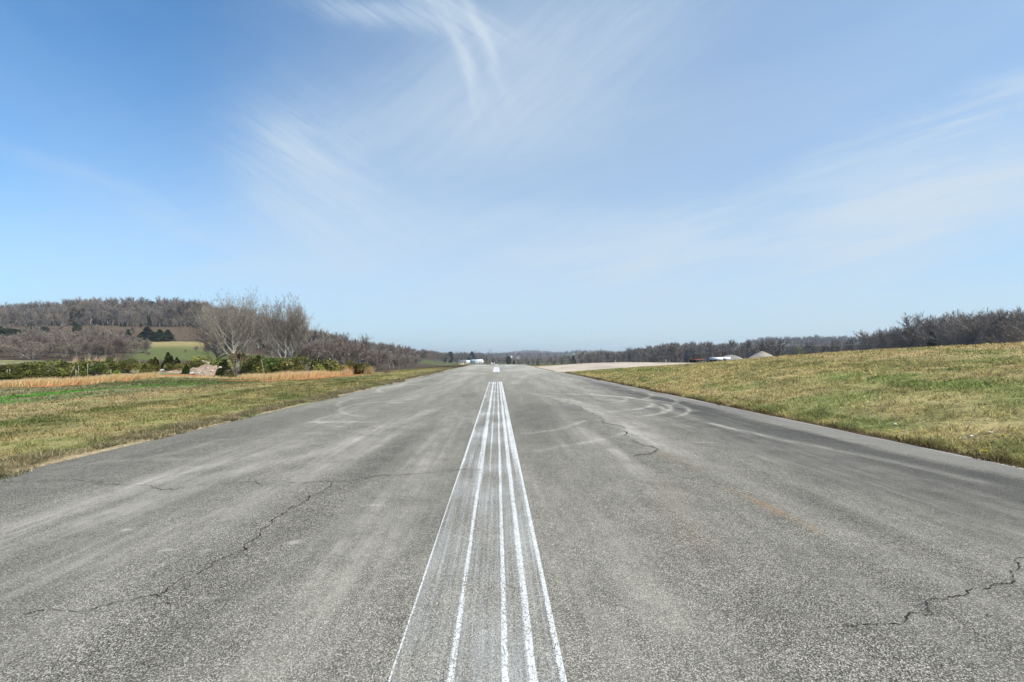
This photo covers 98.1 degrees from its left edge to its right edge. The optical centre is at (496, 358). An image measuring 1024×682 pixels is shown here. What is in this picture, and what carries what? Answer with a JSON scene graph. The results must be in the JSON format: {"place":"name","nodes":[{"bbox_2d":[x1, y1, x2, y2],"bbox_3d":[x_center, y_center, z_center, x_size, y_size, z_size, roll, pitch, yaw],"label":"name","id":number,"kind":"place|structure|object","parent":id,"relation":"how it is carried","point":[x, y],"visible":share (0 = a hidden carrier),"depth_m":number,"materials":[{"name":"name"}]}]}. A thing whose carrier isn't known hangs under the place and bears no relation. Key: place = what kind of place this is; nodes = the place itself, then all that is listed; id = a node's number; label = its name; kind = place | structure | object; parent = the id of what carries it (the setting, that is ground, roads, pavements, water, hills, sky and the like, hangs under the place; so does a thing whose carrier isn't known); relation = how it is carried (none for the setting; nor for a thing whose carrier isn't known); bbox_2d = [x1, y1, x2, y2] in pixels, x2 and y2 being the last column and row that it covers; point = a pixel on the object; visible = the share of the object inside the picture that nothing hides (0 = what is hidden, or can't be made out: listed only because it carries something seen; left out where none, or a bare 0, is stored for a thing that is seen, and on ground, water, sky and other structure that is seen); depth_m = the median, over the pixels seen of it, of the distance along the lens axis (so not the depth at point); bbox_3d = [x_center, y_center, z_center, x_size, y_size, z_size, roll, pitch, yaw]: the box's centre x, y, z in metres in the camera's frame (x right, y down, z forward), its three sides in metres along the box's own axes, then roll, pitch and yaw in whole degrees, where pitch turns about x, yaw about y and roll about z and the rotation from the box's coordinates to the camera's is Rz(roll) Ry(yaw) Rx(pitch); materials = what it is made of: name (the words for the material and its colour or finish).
{"place":"outdoors","nodes":[
{"label":"outdoors","id":0,"kind":"place"},
{"bbox_2d":[0,368,364,387],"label":"tall dry grass","id":1,"kind":"structure","parent":0,"point":[57,381],"depth_m":33.23,"materials":[{"name":"plant"}]},
{"bbox_2d":[229,374,360,380],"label":"dirt path","id":2,"kind":"structure","parent":0,"point":[294,379],"depth_m":35.71,"materials":[{"name":"brown soil"}]},
{"bbox_2d":[0,319,1023,479],"bbox_3d":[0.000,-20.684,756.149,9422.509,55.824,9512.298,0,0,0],"label":"ground","id":3,"kind":"structure","parent":0,"point":[161,349],"depth_m":14.66,"materials":[{"name":"plant"}]},
{"bbox_2d":[0,326,9,340],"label":"evergreen tree","id":4,"kind":"object","parent":3,"relation":"on","point":[4,330],"visible":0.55,"depth_m":200.79,"materials":[{"name":"green plant"}]},
{"bbox_2d":[2,328,20,336],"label":"evergreen tree","id":5,"kind":"object","parent":3,"relation":"on","point":[10,330],"visible":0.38,"depth_m":204.65,"materials":[{"name":"green plant"}]},
{"bbox_2d":[0,368,36,377],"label":"bramble bush","id":6,"kind":"object","parent":3,"relation":"on","point":[18,372],"visible":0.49,"depth_m":34.21,"materials":[{"name":"green plant"}]},
{"bbox_2d":[6,335,33,358],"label":"tree","id":7,"kind":"object","parent":3,"relation":"on","point":[16,341],"visible":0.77,"depth_m":120.07,"materials":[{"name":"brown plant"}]},
{"bbox_2d":[15,327,37,340],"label":"tree","id":8,"kind":"object","parent":3,"relation":"on","point":[29,332],"visible":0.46,"depth_m":176.25,"materials":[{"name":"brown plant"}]},
{"bbox_2d":[11,373,43,379],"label":"bramble bush","id":9,"kind":"object","parent":3,"relation":"on","point":[16,377],"visible":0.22,"depth_m":32.79,"materials":[{"name":"green plant"}]},
{"bbox_2d":[0,340,59,358],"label":"tree","id":10,"kind":"object","parent":3,"relation":"on","point":[37,350],"visible":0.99,"depth_m":119.43,"materials":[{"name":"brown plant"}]},
{"bbox_2d":[0,362,75,370],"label":"bramble bush","id":11,"kind":"object","parent":3,"relation":"on","point":[8,365],"visible":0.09,"depth_m":34.77,"materials":[{"name":"green plant"}]},
{"bbox_2d":[29,332,50,356],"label":"tree","id":12,"kind":"object","parent":3,"relation":"on","point":[39,339],"visible":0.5,"depth_m":131.67,"materials":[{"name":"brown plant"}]},
{"bbox_2d":[29,374,56,378],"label":"bramble bush","id":13,"kind":"object","parent":3,"relation":"on","point":[32,376],"visible":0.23,"depth_m":33.31,"materials":[{"name":"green plant"}]},
{"bbox_2d":[21,359,81,369],"bbox_3d":[-36.192,0.599,37.310,2.732,1.109,5.474,0,0,2],"label":"bramble bush","id":14,"kind":"object","parent":3,"relation":"on","point":[55,362],"visible":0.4,"depth_m":35.95,"materials":[{"name":"green plant"}]},
{"bbox_2d":[35,335,67,357],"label":"tree","id":15,"kind":"object","parent":3,"relation":"on","point":[61,339],"visible":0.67,"depth_m":128.84,"materials":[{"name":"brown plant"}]},
{"bbox_2d":[51,329,71,351],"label":"tree","id":16,"kind":"object","parent":3,"relation":"on","point":[59,333],"visible":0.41,"depth_m":144.55,"materials":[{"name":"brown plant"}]},
{"bbox_2d":[47,335,78,357],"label":"tree","id":17,"kind":"object","parent":3,"relation":"on","point":[72,340],"visible":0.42,"depth_m":130.03,"materials":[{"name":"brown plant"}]},
{"bbox_2d":[31,367,94,375],"bbox_3d":[-34.206,1.034,35.491,2.459,0.848,4.927,0,0,20],"label":"bramble bush","id":18,"kind":"object","parent":3,"relation":"on","point":[51,372],"visible":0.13,"depth_m":33.71,"materials":[{"name":"green plant"}]},
{"bbox_2d":[24,360,119,370],"bbox_3d":[-35.031,0.612,36.860,6.022,1.059,3.006,0,0,-33],"label":"bramble bush","id":19,"kind":"object","parent":3,"relation":"on","point":[85,362],"visible":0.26,"depth_m":35.69,"materials":[{"name":"green plant"}]},
{"bbox_2d":[53,369,93,377],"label":"bramble bush","id":20,"kind":"object","parent":3,"relation":"on","point":[68,373],"visible":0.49,"depth_m":34.61,"materials":[{"name":"green plant"}]},
{"bbox_2d":[56,337,90,358],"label":"tree","id":21,"kind":"object","parent":3,"relation":"on","point":[70,350],"visible":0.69,"depth_m":122.07,"materials":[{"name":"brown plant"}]},
{"bbox_2d":[64,363,85,374],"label":"bush","id":22,"kind":"object","parent":3,"relation":"on","point":[76,367],"visible":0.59,"depth_m":35.00,"materials":[{"name":"green plant"}]},
{"bbox_2d":[69,307,84,323],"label":"evergreen tree","id":23,"kind":"object","parent":3,"relation":"on","point":[72,316],"visible":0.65,"depth_m":354.18,"materials":[{"name":"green plant"}]},
{"bbox_2d":[72,324,82,333],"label":"evergreen tree","id":24,"kind":"object","parent":3,"relation":"on","point":[74,326],"visible":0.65,"depth_m":260.94,"materials":[{"name":"green plant"}]},
{"bbox_2d":[78,301,89,317],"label":"tree","id":25,"kind":"object","parent":3,"relation":"on","point":[84,311],"visible":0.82,"depth_m":357.42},
{"bbox_2d":[73,337,108,358],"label":"tree","id":26,"kind":"object","parent":3,"relation":"on","point":[93,347],"visible":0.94,"depth_m":120.12,"materials":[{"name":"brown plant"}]},
{"bbox_2d":[75,324,117,346],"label":"tree","id":27,"kind":"object","parent":3,"relation":"on","point":[90,337],"visible":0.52,"depth_m":143.15,"materials":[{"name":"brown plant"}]},
{"bbox_2d":[87,340,122,356],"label":"tree","id":28,"kind":"object","parent":3,"relation":"on","point":[111,348],"visible":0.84,"depth_m":122.79,"materials":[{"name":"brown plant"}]},
{"bbox_2d":[90,363,122,375],"bbox_3d":[-31.144,0.897,35.490,1.978,1.237,1.339,0,0,-17],"label":"bush","id":29,"kind":"object","parent":3,"relation":"on","point":[98,367],"visible":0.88,"depth_m":35.25,"materials":[{"name":"green plant"}]},
{"bbox_2d":[104,361,121,373],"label":"bush","id":30,"kind":"object","parent":3,"relation":"on","point":[114,366],"visible":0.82,"depth_m":36.21,"materials":[{"name":"green plant"}]},
{"bbox_2d":[103,337,125,356],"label":"tree","id":31,"kind":"object","parent":3,"relation":"on","point":[115,342],"visible":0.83,"depth_m":125.43,"materials":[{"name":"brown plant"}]},
{"bbox_2d":[117,297,129,310],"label":"tree","id":32,"kind":"object","parent":3,"relation":"on","point":[124,305],"visible":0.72,"depth_m":393.63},
{"bbox_2d":[116,337,133,356],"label":"tree","id":33,"kind":"object","parent":3,"relation":"on","point":[127,346],"visible":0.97,"depth_m":127.19,"materials":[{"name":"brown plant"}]},
{"bbox_2d":[113,359,141,372],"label":"bush","id":34,"kind":"object","parent":3,"relation":"on","point":[128,367],"visible":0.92,"depth_m":37.32,"materials":[{"name":"green plant"}]},
{"bbox_2d":[124,358,150,368],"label":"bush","id":35,"kind":"object","parent":3,"relation":"on","point":[133,360],"visible":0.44,"depth_m":41.76,"materials":[{"name":"green plant"}]},
{"bbox_2d":[129,338,151,352],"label":"tree","id":36,"kind":"object","parent":3,"relation":"on","point":[137,344],"visible":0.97,"depth_m":149.64,"materials":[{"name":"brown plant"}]},
{"bbox_2d":[139,364,152,373],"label":"bush","id":37,"kind":"object","parent":3,"relation":"on","point":[144,368],"visible":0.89,"depth_m":38.30,"materials":[{"name":"green plant"}]},
{"bbox_2d":[138,327,157,341],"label":"evergreen tree","id":38,"kind":"object","parent":3,"relation":"on","point":[146,331],"visible":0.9,"depth_m":241.57,"materials":[{"name":"green plant"}]},
{"bbox_2d":[148,359,161,371],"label":"bush","id":39,"kind":"object","parent":3,"relation":"on","point":[154,366],"visible":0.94,"depth_m":42.36,"materials":[{"name":"green plant"}]},
{"bbox_2d":[151,329,167,341],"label":"evergreen tree","id":40,"kind":"object","parent":3,"relation":"on","point":[159,334],"visible":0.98,"depth_m":243.10,"materials":[{"name":"green plant"}]},
{"bbox_2d":[161,352,174,369],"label":"bush","id":41,"kind":"object","parent":3,"relation":"on","point":[169,359],"visible":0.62,"depth_m":43.78,"materials":[{"name":"green plant"}]},
{"bbox_2d":[161,329,175,340],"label":"evergreen tree","id":42,"kind":"object","parent":3,"relation":"on","point":[168,337],"visible":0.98,"depth_m":245.15,"materials":[{"name":"green plant"}]},
{"bbox_2d":[163,362,178,370],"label":"bush","id":43,"kind":"object","parent":3,"relation":"on","point":[168,367],"visible":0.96,"depth_m":41.79,"materials":[{"name":"green plant"}]},
{"bbox_2d":[175,299,188,325],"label":"tree","id":44,"kind":"object","parent":3,"relation":"on","point":[181,308],"visible":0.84,"depth_m":353.87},
{"bbox_2d":[180,364,189,373],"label":"bush","id":45,"kind":"object","parent":3,"relation":"on","point":[186,370],"visible":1,"depth_m":40.38,"materials":[{"name":"green plant"}]},
{"bbox_2d":[175,359,207,369],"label":"bush","id":46,"kind":"object","parent":3,"relation":"on","point":[192,365],"visible":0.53,"depth_m":43.27,"materials":[{"name":"green plant"}]},
{"bbox_2d":[190,356,212,364],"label":"bush","id":47,"kind":"object","parent":3,"relation":"on","point":[196,358],"visible":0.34,"depth_m":45.88,"materials":[{"name":"green plant"}]},
{"bbox_2d":[160,297,266,362],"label":"tree","id":48,"kind":"object","parent":3,"relation":"on","point":[217,353],"visible":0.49,"depth_m":95.04,"materials":[{"name":"grey plant"}]},
{"bbox_2d":[188,364,240,375],"bbox_3d":[-27.268,1.074,42.000,5.200,1.130,3.200,0,0,0],"label":"rubble pile","id":49,"kind":"object","parent":3,"relation":"on","point":[202,369],"visible":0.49,"depth_m":41.08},
{"bbox_2d":[215,359,233,375],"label":"bush","id":50,"kind":"object","parent":3,"relation":"on","point":[224,363],"visible":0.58,"depth_m":40.78,"materials":[{"name":"green plant"}]},
{"bbox_2d":[190,285,268,360],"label":"tree","id":51,"kind":"object","parent":3,"relation":"on","point":[241,323],"visible":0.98,"depth_m":91.19,"materials":[{"name":"grey plant"}]},
{"bbox_2d":[225,360,242,377],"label":"bush","id":52,"kind":"object","parent":3,"relation":"on","point":[234,370],"visible":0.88,"depth_m":38.45,"materials":[{"name":"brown plant"}]},
{"bbox_2d":[229,352,247,374],"bbox_3d":[-27.817,0.469,47.967,2.208,2.749,1.751,0,0,33],"label":"bush","id":53,"kind":"object","parent":3,"relation":"on","point":[236,355],"visible":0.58,"depth_m":47.70,"materials":[{"name":"brown plant"}]},
{"bbox_2d":[217,355,268,372],"bbox_3d":[-25.146,0.746,44.195,4.896,2.178,2.846,0,0,-7],"label":"bush","id":54,"kind":"object","parent":3,"relation":"on","point":[244,364],"visible":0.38,"depth_m":43.69,"materials":[{"name":"green plant"}]},
{"bbox_2d":[238,338,256,356],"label":"tree","id":55,"kind":"object","parent":3,"relation":"on","point":[247,348],"visible":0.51,"depth_m":150.60,"materials":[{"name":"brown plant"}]},
{"bbox_2d":[241,361,256,373],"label":"bush","id":56,"kind":"object","parent":3,"relation":"on","point":[251,368],"visible":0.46,"depth_m":39.82,"materials":[{"name":"green plant"}]},
{"bbox_2d":[251,355,271,373],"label":"bush","id":57,"kind":"object","parent":3,"relation":"on","point":[258,366],"visible":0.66,"depth_m":40.59,"materials":[{"name":"green plant"}]},
{"bbox_2d":[261,341,282,357],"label":"tree","id":58,"kind":"object","parent":3,"relation":"on","point":[269,349],"visible":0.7,"depth_m":154.44,"materials":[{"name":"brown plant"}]},
{"bbox_2d":[264,358,298,373],"bbox_3d":[-20.694,0.873,43.066,4.180,2.046,2.830,0,0,-28],"label":"bush","id":59,"kind":"object","parent":3,"relation":"on","point":[268,363],"visible":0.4,"depth_m":42.13,"materials":[{"name":"green plant"}]},
{"bbox_2d":[252,291,319,358],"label":"tree","id":60,"kind":"object","parent":3,"relation":"on","point":[296,317],"visible":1,"depth_m":90.92,"materials":[{"name":"grey plant"}]},
{"bbox_2d":[272,360,306,371],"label":"bush","id":61,"kind":"object","parent":3,"relation":"on","point":[288,367],"visible":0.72,"depth_m":41.77,"materials":[{"name":"green plant"}]},
{"bbox_2d":[284,339,330,361],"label":"tree","id":62,"kind":"object","parent":3,"relation":"on","point":[310,353],"visible":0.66,"depth_m":124.77,"materials":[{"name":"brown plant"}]},
{"bbox_2d":[285,352,337,371],"bbox_3d":[-18.203,0.674,43.951,5.284,2.628,3.071,0,0,-38],"label":"bush","id":63,"kind":"object","parent":3,"relation":"on","point":[307,361],"visible":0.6,"depth_m":43.45,"materials":[{"name":"green plant"}]},
{"bbox_2d":[311,359,331,371],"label":"bush","id":64,"kind":"object","parent":3,"relation":"on","point":[320,368],"visible":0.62,"depth_m":43.30,"materials":[{"name":"green plant"}]},
{"bbox_2d":[314,327,329,341],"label":"tree","id":65,"kind":"object","parent":3,"relation":"on","point":[322,334],"visible":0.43,"depth_m":210.32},
{"bbox_2d":[314,341,337,360],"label":"tree","id":66,"kind":"object","parent":3,"relation":"on","point":[329,344],"visible":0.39,"depth_m":129.23,"materials":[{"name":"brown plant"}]},
{"bbox_2d":[312,333,378,365],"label":"tree","id":67,"kind":"object","parent":3,"relation":"on","point":[353,353],"visible":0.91,"depth_m":113.51,"materials":[{"name":"grey plant"}]},
{"bbox_2d":[344,359,370,373],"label":"bush","id":68,"kind":"object","parent":3,"relation":"on","point":[358,368],"visible":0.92,"depth_m":49.78,"materials":[{"name":"green plant"}]},
{"bbox_2d":[355,346,370,364],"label":"tree","id":69,"kind":"object","parent":3,"relation":"on","point":[366,356],"visible":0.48,"depth_m":133.56,"materials":[{"name":"grey plant"}]},
{"bbox_2d":[366,356,379,370],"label":"tree","id":70,"kind":"object","parent":3,"relation":"on","point":[372,363],"visible":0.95,"depth_m":119.78,"materials":[{"name":"grey plant"}]},
{"bbox_2d":[369,347,392,369],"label":"tree","id":71,"kind":"object","parent":3,"relation":"on","point":[381,358],"visible":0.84,"depth_m":139.36,"materials":[{"name":"grey plant"}]},
{"bbox_2d":[389,352,407,368],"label":"tree","id":72,"kind":"object","parent":3,"relation":"on","point":[402,360],"visible":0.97,"depth_m":149.44,"materials":[{"name":"grey plant"}]},
{"bbox_2d":[407,354,421,366],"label":"tree","id":73,"kind":"object","parent":3,"relation":"on","point":[416,359],"visible":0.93,"depth_m":189.73,"materials":[{"name":"grey plant"}]},
{"bbox_2d":[0,295,881,364],"bbox_3d":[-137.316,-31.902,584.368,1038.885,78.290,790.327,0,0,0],"label":"woods","id":74,"kind":"object","parent":3,"relation":"on","point":[28,312],"visible":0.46,"depth_m":365.50,"materials":[{"name":"plant"}]},
{"bbox_2d":[0,364,1023,681],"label":"runway","id":75,"kind":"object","parent":3,"relation":"on","point":[498,522],"visible":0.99,"depth_m":3.86,"materials":[{"name":"asphalt"}]},
{"bbox_2d":[657,344,668,360],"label":"tree","id":76,"kind":"object","parent":3,"relation":"on","point":[662,352],"visible":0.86,"depth_m":353.18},
{"bbox_2d":[475,335,860,362],"bbox_3d":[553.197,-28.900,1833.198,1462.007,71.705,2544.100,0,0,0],"label":"woods","id":77,"kind":"object","parent":3,"relation":"on","point":[816,340],"visible":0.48,"depth_m":1031.20,"materials":[{"name":"plant"}]},
{"bbox_2d":[669,344,683,361],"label":"tree","id":78,"kind":"object","parent":3,"relation":"on","point":[674,349],"visible":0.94,"depth_m":332.89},
{"bbox_2d":[687,347,698,358],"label":"tree","id":79,"kind":"object","parent":3,"relation":"on","point":[693,353],"visible":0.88,"depth_m":321.40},
{"bbox_2d":[696,345,704,362],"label":"tree","id":80,"kind":"object","parent":3,"relation":"on","point":[700,352],"visible":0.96,"depth_m":317.75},
{"bbox_2d":[701,345,712,361],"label":"tree","id":81,"kind":"object","parent":3,"relation":"on","point":[707,351],"visible":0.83,"depth_m":321.48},
{"bbox_2d":[749,351,772,358],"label":"gravel heap","id":82,"kind":"object","parent":3,"relation":"on","point":[761,354],"visible":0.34,"depth_m":124.69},
{"bbox_2d":[756,339,769,351],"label":"tree","id":83,"kind":"object","parent":3,"relation":"on","point":[762,348],"visible":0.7,"depth_m":214.12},
{"bbox_2d":[766,339,782,355],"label":"tree","id":84,"kind":"object","parent":3,"relation":"on","point":[771,347],"visible":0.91,"depth_m":194.90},
{"bbox_2d":[774,337,789,355],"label":"tree","id":85,"kind":"object","parent":3,"relation":"on","point":[781,345],"visible":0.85,"depth_m":205.82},
{"bbox_2d":[800,340,812,353],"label":"tree","id":86,"kind":"object","parent":3,"relation":"on","point":[808,345],"visible":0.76,"depth_m":211.92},
{"bbox_2d":[832,340,843,351],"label":"tree","id":87,"kind":"object","parent":3,"relation":"on","point":[839,344],"visible":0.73,"depth_m":203.06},
{"bbox_2d":[849,329,898,350],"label":"tree","id":88,"kind":"object","parent":3,"relation":"on","point":[863,338],"visible":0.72,"depth_m":181.72,"materials":[{"name":"grey plant"}]},
{"bbox_2d":[872,327,901,348],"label":"tree","id":89,"kind":"object","parent":3,"relation":"on","point":[882,337],"visible":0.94,"depth_m":150.03,"materials":[{"name":"grey plant"}]},
{"bbox_2d":[882,327,914,347],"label":"tree","id":90,"kind":"object","parent":3,"relation":"on","point":[901,343],"visible":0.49,"depth_m":151.89,"materials":[{"name":"grey plant"}]},
{"bbox_2d":[887,311,957,347],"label":"tree","id":91,"kind":"object","parent":3,"relation":"on","point":[908,327],"visible":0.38,"depth_m":147.74,"materials":[{"name":"grey plant"}]},
{"bbox_2d":[898,314,955,346],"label":"tree","id":92,"kind":"object","parent":3,"relation":"on","point":[927,329],"visible":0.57,"depth_m":137.90,"materials":[{"name":"grey plant"}]},
{"bbox_2d":[926,331,936,346],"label":"evergreen tree","id":93,"kind":"object","parent":3,"relation":"on","point":[930,343],"visible":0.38,"depth_m":133.69,"materials":[{"name":"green plant"}]},
{"bbox_2d":[931,319,966,346],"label":"tree","id":94,"kind":"object","parent":3,"relation":"on","point":[941,325],"visible":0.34,"depth_m":130.62,"materials":[{"name":"grey plant"}]},
{"bbox_2d":[917,309,1010,343],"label":"tree","id":95,"kind":"object","parent":3,"relation":"on","point":[962,323],"visible":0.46,"depth_m":123.96,"materials":[{"name":"grey plant"}]},
{"bbox_2d":[932,313,996,344],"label":"tree","id":96,"kind":"object","parent":3,"relation":"on","point":[955,323],"visible":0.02,"depth_m":132.36,"materials":[{"name":"grey plant"}]},
{"bbox_2d":[946,315,1000,344],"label":"tree","id":97,"kind":"object","parent":3,"relation":"on","point":[980,328],"visible":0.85,"depth_m":119.03,"materials":[{"name":"grey plant"}]},
{"bbox_2d":[945,307,1011,344],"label":"tree","id":98,"kind":"object","parent":3,"relation":"on","point":[954,316],"visible":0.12,"depth_m":131.16,"materials":[{"name":"grey plant"}]},
{"bbox_2d":[955,320,1005,344],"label":"tree","id":99,"kind":"object","parent":3,"relation":"on","point":[985,337],"visible":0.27,"depth_m":118.43,"materials":[{"name":"grey plant"}]},
{"bbox_2d":[966,322,1014,343],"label":"tree","id":100,"kind":"object","parent":3,"relation":"on","point":[994,330],"visible":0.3,"depth_m":117.23,"materials":[{"name":"grey plant"}]},
{"bbox_2d":[977,316,1023,343],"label":"tree","id":101,"kind":"object","parent":3,"relation":"on","point":[1018,335],"visible":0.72,"depth_m":107.99,"materials":[{"name":"grey plant"}]},
{"bbox_2d":[985,304,1023,342],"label":"tree","id":102,"kind":"object","parent":3,"relation":"on","point":[1005,315],"visible":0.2,"depth_m":119.08,"materials":[{"name":"grey plant"}]},
{"bbox_2d":[994,307,1023,341],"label":"tree","id":103,"kind":"object","parent":3,"relation":"on","point":[1014,316],"visible":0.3,"depth_m":115.58,"materials":[{"name":"grey plant"}]},
{"bbox_2d":[0,0,1023,353],"label":"sky","id":104,"kind":"structure","parent":0,"point":[499,176],"materials":[{"name":"blue"}]},
{"bbox_2d":[538,362,689,371],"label":"gravel road","id":105,"kind":"structure","parent":0,"point":[577,367],"depth_m":66.71,"materials":[{"name":"gravel"}]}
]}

